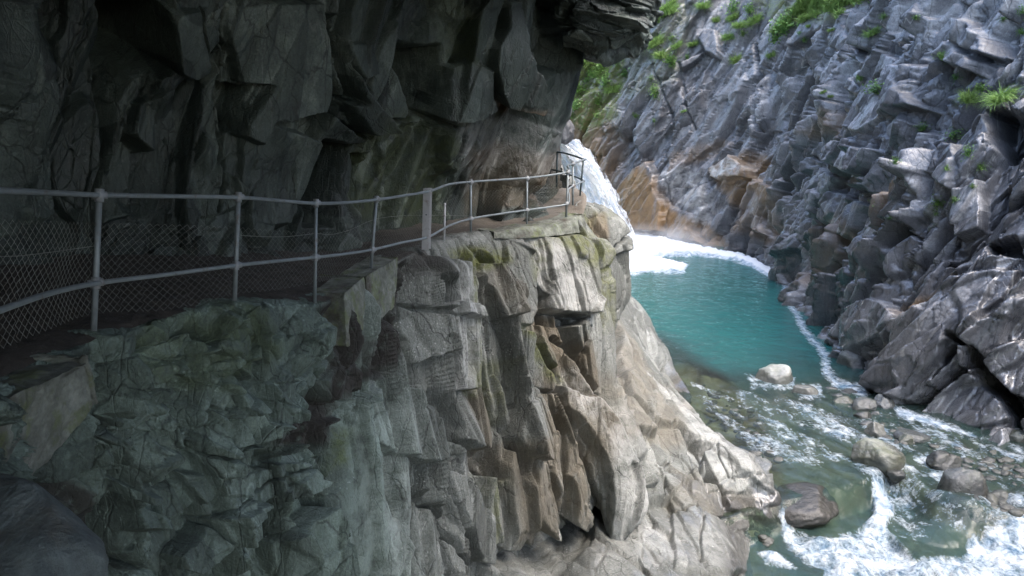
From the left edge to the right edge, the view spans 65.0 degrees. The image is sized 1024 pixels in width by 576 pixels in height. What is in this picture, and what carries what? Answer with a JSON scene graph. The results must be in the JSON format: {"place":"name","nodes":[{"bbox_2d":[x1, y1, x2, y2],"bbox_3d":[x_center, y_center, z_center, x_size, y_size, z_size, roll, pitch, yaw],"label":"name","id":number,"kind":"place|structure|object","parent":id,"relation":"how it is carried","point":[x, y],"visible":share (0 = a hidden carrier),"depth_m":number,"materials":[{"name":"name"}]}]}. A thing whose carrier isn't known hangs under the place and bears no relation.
{"place":"outdoors","nodes":[
{"label":"outdoors","id":0,"kind":"place"},
{"bbox_2d":[0,0,584,264],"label":"cave wall","id":1,"kind":"structure","parent":0,"point":[327,100],"depth_m":10.83,"materials":[{"name":"grey stone"}]},
{"bbox_2d":[552,0,663,66],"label":"rock overhang","id":2,"kind":"object","parent":1,"relation":"attached to","point":[606,33],"visible":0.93,"depth_m":14.94,"materials":[{"name":"grey stone"}]},
{"bbox_2d":[0,188,586,376],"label":"path","id":3,"kind":"structure","parent":0,"point":[14,355],"depth_m":8.16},
{"bbox_2d":[0,158,586,346],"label":"railing","id":4,"kind":"object","parent":3,"relation":"on","point":[96,282],"visible":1,"depth_m":6.98,"materials":[{"name":"metal"}]},
{"bbox_2d":[476,212,585,238],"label":"rock ledge","id":5,"kind":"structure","parent":3,"relation":"on","point":[568,224],"depth_m":15.00,"materials":[{"name":"stone"}]},
{"bbox_2d":[551,151,584,195],"bbox_3d":[1.119,-2.650,18.084,0.516,0.931,2.509,-6,13,-25],"label":"railing","id":6,"kind":"object","parent":3,"relation":"on","point":[557,170],"visible":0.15,"depth_m":17.54,"materials":[{"name":"grey metal"}]},
{"bbox_2d":[0,164,781,575],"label":"rock bank","id":7,"kind":"object","parent":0,"point":[476,404],"visible":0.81,"depth_m":11.63,"materials":[{"name":"grey stone"}]},
{"bbox_2d":[0,354,97,474],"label":"retaining wall","id":8,"kind":"structure","parent":7,"relation":"on","point":[56,399],"depth_m":4.78,"materials":[{"name":"concrete"}]},
{"bbox_2d":[0,473,108,575],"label":"boulder","id":9,"kind":"object","parent":7,"relation":"on","point":[43,532],"visible":1,"depth_m":3.40,"materials":[{"name":"grey stone"}]},
{"bbox_2d":[312,276,364,346],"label":"retaining wall","id":10,"kind":"structure","parent":7,"relation":"on","point":[346,294],"depth_m":9.21,"materials":[{"name":"concrete"}]},
{"bbox_2d":[319,255,397,317],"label":"retaining wall","id":11,"kind":"structure","parent":7,"relation":"on","point":[380,277],"depth_m":10.35,"materials":[{"name":"concrete"}]},
{"bbox_2d":[560,139,638,249],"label":"waterfall","id":12,"kind":"structure","parent":0,"point":[598,188],"depth_m":48.07,"materials":[{"name":"liquid"}]},
{"bbox_2d":[561,120,574,144],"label":"boulder","id":13,"kind":"object","parent":12,"relation":"on","point":[568,133],"visible":0.27,"depth_m":46.66,"materials":[{"name":"grey stone"}]},
{"bbox_2d":[569,0,1023,459],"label":"gorge cliff","id":14,"kind":"structure","parent":0,"point":[784,169],"depth_m":29.66,"materials":[{"name":"grey stone"}]},
{"bbox_2d":[571,97,585,117],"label":"leafy plant","id":15,"kind":"object","parent":14,"relation":"on","point":[575,106],"visible":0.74,"depth_m":58.31,"materials":[{"name":"green plant"}]},
{"bbox_2d":[575,79,589,96],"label":"leafy plant","id":16,"kind":"object","parent":14,"relation":"on","point":[578,89],"visible":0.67,"depth_m":58.78,"materials":[{"name":"green plant"}]},
{"bbox_2d":[586,66,595,76],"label":"leafy plant","id":17,"kind":"object","parent":14,"relation":"on","point":[590,72],"visible":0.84,"depth_m":58.26,"materials":[{"name":"green plant"}]},
{"bbox_2d":[588,91,605,107],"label":"leafy plant","id":18,"kind":"object","parent":14,"relation":"on","point":[597,102],"visible":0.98,"depth_m":58.01,"materials":[{"name":"green plant"}]},
{"bbox_2d":[596,73,612,85],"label":"leafy plant","id":19,"kind":"object","parent":14,"relation":"on","point":[604,81],"visible":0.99,"depth_m":57.42,"materials":[{"name":"green plant"}]},
{"bbox_2d":[600,82,622,94],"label":"grass tuft","id":20,"kind":"object","parent":14,"relation":"on","point":[612,89],"visible":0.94,"depth_m":57.61,"materials":[{"name":"green plant"}]},
{"bbox_2d":[616,67,629,77],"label":"leafy plant","id":21,"kind":"object","parent":14,"relation":"on","point":[624,74],"visible":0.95,"depth_m":57.09,"materials":[{"name":"green plant"}]},
{"bbox_2d":[647,82,660,99],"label":"leafy plant","id":22,"kind":"object","parent":14,"relation":"on","point":[654,91],"visible":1,"depth_m":54.05,"materials":[{"name":"green plant"}]},
{"bbox_2d":[644,32,667,54],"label":"grass tuft","id":23,"kind":"object","parent":14,"relation":"on","point":[657,40],"visible":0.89,"depth_m":53.83,"materials":[{"name":"green plant"}]},
{"bbox_2d":[651,45,670,60],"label":"grass tuft","id":24,"kind":"object","parent":14,"relation":"on","point":[658,55],"visible":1,"depth_m":53.65,"materials":[{"name":"green plant"}]},
{"bbox_2d":[666,33,676,42],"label":"leafy plant","id":25,"kind":"object","parent":14,"relation":"on","point":[670,39],"visible":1,"depth_m":53.69,"materials":[{"name":"green plant"}]},
{"bbox_2d":[659,0,684,20],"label":"grass tuft","id":26,"kind":"object","parent":14,"relation":"on","point":[671,9],"visible":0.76,"depth_m":53.23,"materials":[{"name":"green plant"}]},
{"bbox_2d":[662,52,681,66],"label":"leafy plant","id":27,"kind":"object","parent":14,"relation":"attached to","point":[668,60],"visible":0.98,"depth_m":53.61,"materials":[{"name":"green plant"}]},
{"bbox_2d":[668,40,682,49],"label":"grass tuft","id":28,"kind":"object","parent":14,"relation":"on","point":[677,45],"visible":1,"depth_m":53.53,"materials":[{"name":"green plant"}]},
{"bbox_2d":[685,38,699,48],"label":"grass tuft","id":29,"kind":"object","parent":14,"relation":"on","point":[693,43],"visible":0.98,"depth_m":53.60,"materials":[{"name":"green plant"}]},
{"bbox_2d":[691,0,712,10],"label":"grass tuft","id":30,"kind":"object","parent":14,"relation":"on","point":[703,5],"visible":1,"depth_m":52.87,"materials":[{"name":"green plant"}]},
{"bbox_2d":[712,15,720,22],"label":"grass tuft","id":31,"kind":"object","parent":14,"relation":"on","point":[716,19],"visible":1,"depth_m":53.22,"materials":[{"name":"green plant"}]},
{"bbox_2d":[581,0,869,77],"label":"grass","id":32,"kind":"structure","parent":14,"relation":"on","point":[813,7],"depth_m":47.45,"materials":[{"name":"green plant"}]},
{"bbox_2d":[719,30,736,42],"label":"grass tuft","id":33,"kind":"object","parent":14,"relation":"on","point":[727,36],"visible":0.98,"depth_m":51.95,"materials":[{"name":"green plant"}]},
{"bbox_2d":[721,0,739,14],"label":"leafy plant","id":34,"kind":"object","parent":14,"relation":"on","point":[733,7],"visible":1,"depth_m":52.64,"materials":[{"name":"green plant"}]},
{"bbox_2d":[722,10,739,23],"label":"grass tuft","id":35,"kind":"object","parent":14,"relation":"on","point":[733,16],"visible":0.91,"depth_m":52.61,"materials":[{"name":"green plant"}]},
{"bbox_2d":[728,53,744,66],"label":"grass tuft","id":36,"kind":"object","parent":14,"relation":"on","point":[734,59],"visible":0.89,"depth_m":51.74,"materials":[{"name":"green plant"}]},
{"bbox_2d":[730,19,749,28],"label":"grass tuft","id":37,"kind":"object","parent":14,"relation":"on","point":[740,24],"visible":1,"depth_m":51.13,"materials":[{"name":"green plant"}]},
{"bbox_2d":[742,0,760,16],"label":"leafy plant","id":38,"kind":"object","parent":14,"relation":"on","point":[748,9],"visible":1,"depth_m":50.95,"materials":[{"name":"green plant"}]},
{"bbox_2d":[741,12,763,27],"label":"grass tuft","id":39,"kind":"object","parent":14,"relation":"on","point":[755,19],"visible":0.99,"depth_m":50.95,"materials":[{"name":"green plant"}]},
{"bbox_2d":[763,50,776,61],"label":"grass tuft","id":40,"kind":"object","parent":14,"relation":"on","point":[768,55],"visible":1,"depth_m":49.45,"materials":[{"name":"green plant"}]},
{"bbox_2d":[766,31,786,48],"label":"leafy plant","id":41,"kind":"object","parent":14,"relation":"on","point":[774,40],"visible":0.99,"depth_m":49.21,"materials":[{"name":"green plant"}]},
{"bbox_2d":[768,9,797,37],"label":"leafy plant","id":42,"kind":"object","parent":14,"relation":"on","point":[786,27],"visible":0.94,"depth_m":48.61,"materials":[{"name":"green plant"}]},
{"bbox_2d":[859,25,881,40],"bbox_3d":[15.650,-11.128,34.940,1.233,0.692,1.002,-24,3,5],"label":"grass tuft","id":43,"kind":"object","parent":14,"relation":"on","point":[872,32],"visible":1,"depth_m":34.89,"materials":[{"name":"green plant"}]},
{"bbox_2d":[862,79,883,93],"bbox_3d":[13.280,-7.216,29.414,1.135,0.870,0.884,-12,25,-44],"label":"leafy plant","id":44,"kind":"object","parent":14,"relation":"on","point":[874,91],"visible":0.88,"depth_m":29.36,"materials":[{"name":"green plant"}]},
{"bbox_2d":[889,156,902,164],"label":"leafy plant","id":45,"kind":"object","parent":14,"relation":"on","point":[896,161],"visible":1,"depth_m":24.24,"materials":[{"name":"green plant"}]},
{"bbox_2d":[917,122,931,131],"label":"leafy plant","id":46,"kind":"object","parent":14,"relation":"on","point":[922,128],"visible":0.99,"depth_m":26.50,"materials":[{"name":"green plant"}]},
{"bbox_2d":[924,194,945,210],"bbox_3d":[12.444,-2.491,23.533,0.517,0.536,0.644,-9,15,-37],"label":"leafy plant","id":47,"kind":"object","parent":14,"relation":"on","point":[937,203],"visible":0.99,"depth_m":23.52,"materials":[{"name":"green plant"}]},
{"bbox_2d":[934,49,947,60],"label":"leafy plant","id":48,"kind":"object","parent":14,"relation":"attached to","point":[940,56],"visible":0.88,"depth_m":25.11,"materials":[{"name":"green plant"}]},
{"bbox_2d":[944,126,964,141],"bbox_3d":[13.686,-4.750,24.919,0.564,0.569,0.743,-2,12,-8],"label":"leafy plant","id":49,"kind":"object","parent":14,"relation":"on","point":[953,136],"visible":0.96,"depth_m":24.85,"materials":[{"name":"green plant"}]},
{"bbox_2d":[950,73,962,85],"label":"leafy plant","id":50,"kind":"object","parent":14,"relation":"attached to","point":[955,77],"visible":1,"depth_m":24.97,"materials":[{"name":"green plant"}]},
{"bbox_2d":[960,143,974,161],"bbox_3d":[12.805,-3.807,22.540,0.426,0.527,0.573,11,16,41],"label":"leafy plant","id":51,"kind":"object","parent":14,"relation":"on","point":[967,152],"visible":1,"depth_m":22.53,"materials":[{"name":"green plant"}]},
{"bbox_2d":[954,84,983,106],"bbox_3d":[13.799,-5.821,24.242,1.003,0.947,1.122,-6,13,1],"label":"grass tuft","id":52,"kind":"object","parent":14,"relation":"on","point":[966,97],"visible":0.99,"depth_m":24.18,"materials":[{"name":"green plant"}]},
{"bbox_2d":[970,80,991,91],"bbox_3d":[14.041,-5.973,24.024,0.531,0.452,0.604,-4,13,-20],"label":"leafy plant","id":53,"kind":"object","parent":14,"relation":"on","point":[982,86],"visible":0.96,"depth_m":24.01,"materials":[{"name":"green plant"}]},
{"bbox_2d":[977,162,990,176],"bbox_3d":[13.124,-3.350,22.507,0.380,0.474,0.447,-12,16,-27],"label":"leafy plant","id":54,"kind":"object","parent":14,"relation":"on","point":[981,166],"visible":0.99,"depth_m":22.47,"materials":[{"name":"green plant"}]},
{"bbox_2d":[974,81,1023,110],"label":"grass tuft","id":55,"kind":"object","parent":14,"relation":"on","point":[997,98],"visible":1,"depth_m":22.29,"materials":[{"name":"green plant"}]},
{"bbox_2d":[1009,429,1023,446],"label":"boulder","id":56,"kind":"object","parent":14,"relation":"on","point":[1016,436],"visible":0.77,"depth_m":20.61,"materials":[{"name":"grey stone"}]},
{"bbox_2d":[1015,25,1023,35],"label":"leafy plant","id":57,"kind":"object","parent":14,"relation":"attached to","point":[1021,31],"visible":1,"depth_m":23.41,"materials":[{"name":"green plant"}]},
{"bbox_2d":[1016,4,1023,16],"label":"leafy plant","id":58,"kind":"object","parent":14,"relation":"on","point":[1022,7],"visible":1,"depth_m":23.14,"materials":[{"name":"green plant"}]},
{"bbox_2d":[629,233,1023,575],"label":"river","id":59,"kind":"structure","parent":0,"point":[722,311],"depth_m":25.35,"materials":[{"name":"liquid"}]},
{"bbox_2d":[799,420,815,428],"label":"boulder","id":60,"kind":"object","parent":59,"relation":"in","point":[808,423],"visible":0.97,"depth_m":22.02,"materials":[{"name":"grey stone"}]},
{"bbox_2d":[824,386,837,394],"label":"boulder","id":61,"kind":"object","parent":59,"relation":"in","point":[829,392],"visible":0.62,"depth_m":24.38,"materials":[{"name":"grey stone"}]},
{"bbox_2d":[831,393,842,399],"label":"boulder","id":62,"kind":"object","parent":59,"relation":"in","point":[833,396],"visible":0.56,"depth_m":23.76,"materials":[{"name":"grey stone"}]},
{"bbox_2d":[831,395,852,410],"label":"boulder","id":63,"kind":"object","parent":59,"relation":"in","point":[844,399],"visible":0.63,"depth_m":23.18,"materials":[{"name":"beige stone"}]},
{"bbox_2d":[836,350,866,368],"bbox_3d":[11.538,2.530,26.851,1.107,1.175,1.088,-6,13,-27],"label":"boulder","id":64,"kind":"object","parent":59,"relation":"in","point":[847,358],"visible":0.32,"depth_m":26.50,"materials":[{"name":"grey stone"}]},
{"bbox_2d":[864,422,885,439],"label":"boulder","id":65,"kind":"object","parent":59,"relation":"in","point":[874,430],"visible":0.81,"depth_m":20.96,"materials":[{"name":"grey stone"}]},
{"bbox_2d":[871,411,880,418],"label":"boulder","id":66,"kind":"object","parent":59,"relation":"in","point":[876,414],"visible":0.8,"depth_m":22.39,"materials":[{"name":"grey stone"}]},
{"bbox_2d":[886,469,905,483],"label":"boulder","id":67,"kind":"object","parent":59,"relation":"on","point":[896,476],"visible":1,"depth_m":18.73,"materials":[{"name":"grey stone"}]},
{"bbox_2d":[892,428,930,445],"bbox_3d":[10.386,3.872,20.879,0.943,0.335,0.734,0,12,0],"label":"boulder","id":68,"kind":"object","parent":59,"relation":"in","point":[919,438],"visible":0.77,"depth_m":20.70,"materials":[{"name":"grey stone"}]},
{"bbox_2d":[926,450,961,473],"bbox_3d":[10.292,4.200,19.211,0.785,0.649,0.684,0,12,0],"label":"boulder","id":69,"kind":"object","parent":59,"relation":"in","point":[942,461],"visible":0.84,"depth_m":19.01,"materials":[{"name":"grey stone"}]},
{"bbox_2d":[674,361,1023,540],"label":"riverbed","id":70,"kind":"structure","parent":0,"point":[855,491],"depth_m":20.86,"materials":[{"name":"stone"}]},
{"bbox_2d":[755,364,792,384],"bbox_3d":[8.241,2.911,25.271,1.069,1.056,0.908,11,16,42],"label":"boulder","id":71,"kind":"object","parent":70,"relation":"on","point":[776,373],"visible":0.51,"depth_m":24.98,"materials":[{"name":"grey stone"}]},
{"bbox_2d":[792,384,818,403],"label":"boulder","id":72,"kind":"object","parent":70,"relation":"on","point":[805,389],"visible":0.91,"depth_m":23.93,"materials":[{"name":"grey stone"}]},
{"bbox_2d":[777,482,838,527],"bbox_3d":[6.400,4.782,17.837,1.667,0.684,1.541,0,12,0],"label":"boulder","id":73,"kind":"object","parent":70,"relation":"on","point":[807,505],"visible":0.78,"depth_m":17.44,"materials":[{"name":"grey stone"}]},
{"bbox_2d":[837,428,852,437],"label":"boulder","id":74,"kind":"object","parent":70,"relation":"on","point":[844,435],"visible":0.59,"depth_m":21.35,"materials":[{"name":"white liquid"}]},
{"bbox_2d":[702,384,1023,546],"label":"cobbles","id":75,"kind":"object","parent":70,"relation":"on","point":[994,497],"visible":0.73,"depth_m":19.60,"materials":[{"name":"stone"}]},
{"bbox_2d":[840,388,856,396],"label":"boulder","id":76,"kind":"object","parent":75,"relation":"on","point":[848,390],"visible":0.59,"depth_m":24.14,"materials":[{"name":"grey stone"}]},
{"bbox_2d":[853,411,872,420],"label":"boulder","id":77,"kind":"object","parent":75,"relation":"on","point":[862,416],"visible":0.81,"depth_m":22.11,"materials":[{"name":"grey stone"}]},
{"bbox_2d":[858,420,872,428],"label":"boulder","id":78,"kind":"object","parent":75,"relation":"on","point":[864,424],"visible":0.54,"depth_m":21.66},
{"bbox_2d":[898,434,913,447],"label":"boulder","id":79,"kind":"object","parent":75,"relation":"on","point":[908,438],"visible":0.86,"depth_m":20.49,"materials":[{"name":"grey stone"}]},
{"bbox_2d":[966,495,991,522],"bbox_3d":[10.084,4.805,17.427,0.579,0.687,0.410,0,12,0],"label":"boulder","id":80,"kind":"object","parent":75,"relation":"on","point":[979,516],"visible":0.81,"depth_m":17.26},
{"bbox_2d":[852,397,876,412],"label":"boulder","id":81,"kind":"object","parent":70,"relation":"on","point":[861,404],"visible":0.67,"depth_m":22.67,"materials":[{"name":"grey stone"}]},
{"bbox_2d":[850,437,905,480],"bbox_3d":[8.882,4.119,19.427,1.161,0.931,1.015,9,15,38],"label":"boulder","id":82,"kind":"object","parent":70,"relation":"on","point":[883,457],"visible":0.89,"depth_m":19.14,"materials":[{"name":"grey stone"}]},
{"bbox_2d":[874,394,894,417],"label":"boulder","id":83,"kind":"object","parent":70,"relation":"on","point":[885,404],"visible":0.7,"depth_m":22.87,"materials":[{"name":"grey stone"}]},
{"bbox_2d":[936,467,988,509],"bbox_3d":[9.989,4.525,17.832,1.021,1.173,0.760,0,12,0],"label":"boulder","id":84,"kind":"object","parent":70,"relation":"on","point":[960,481],"visible":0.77,"depth_m":17.58,"materials":[{"name":"grey stone"}]},
{"bbox_2d":[989,501,1011,524],"bbox_3d":[10.585,4.880,17.367,0.455,0.586,0.473,-7,14,-31],"label":"foam","id":85,"kind":"object","parent":70,"relation":"on","point":[996,517],"visible":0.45,"depth_m":17.25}
]}

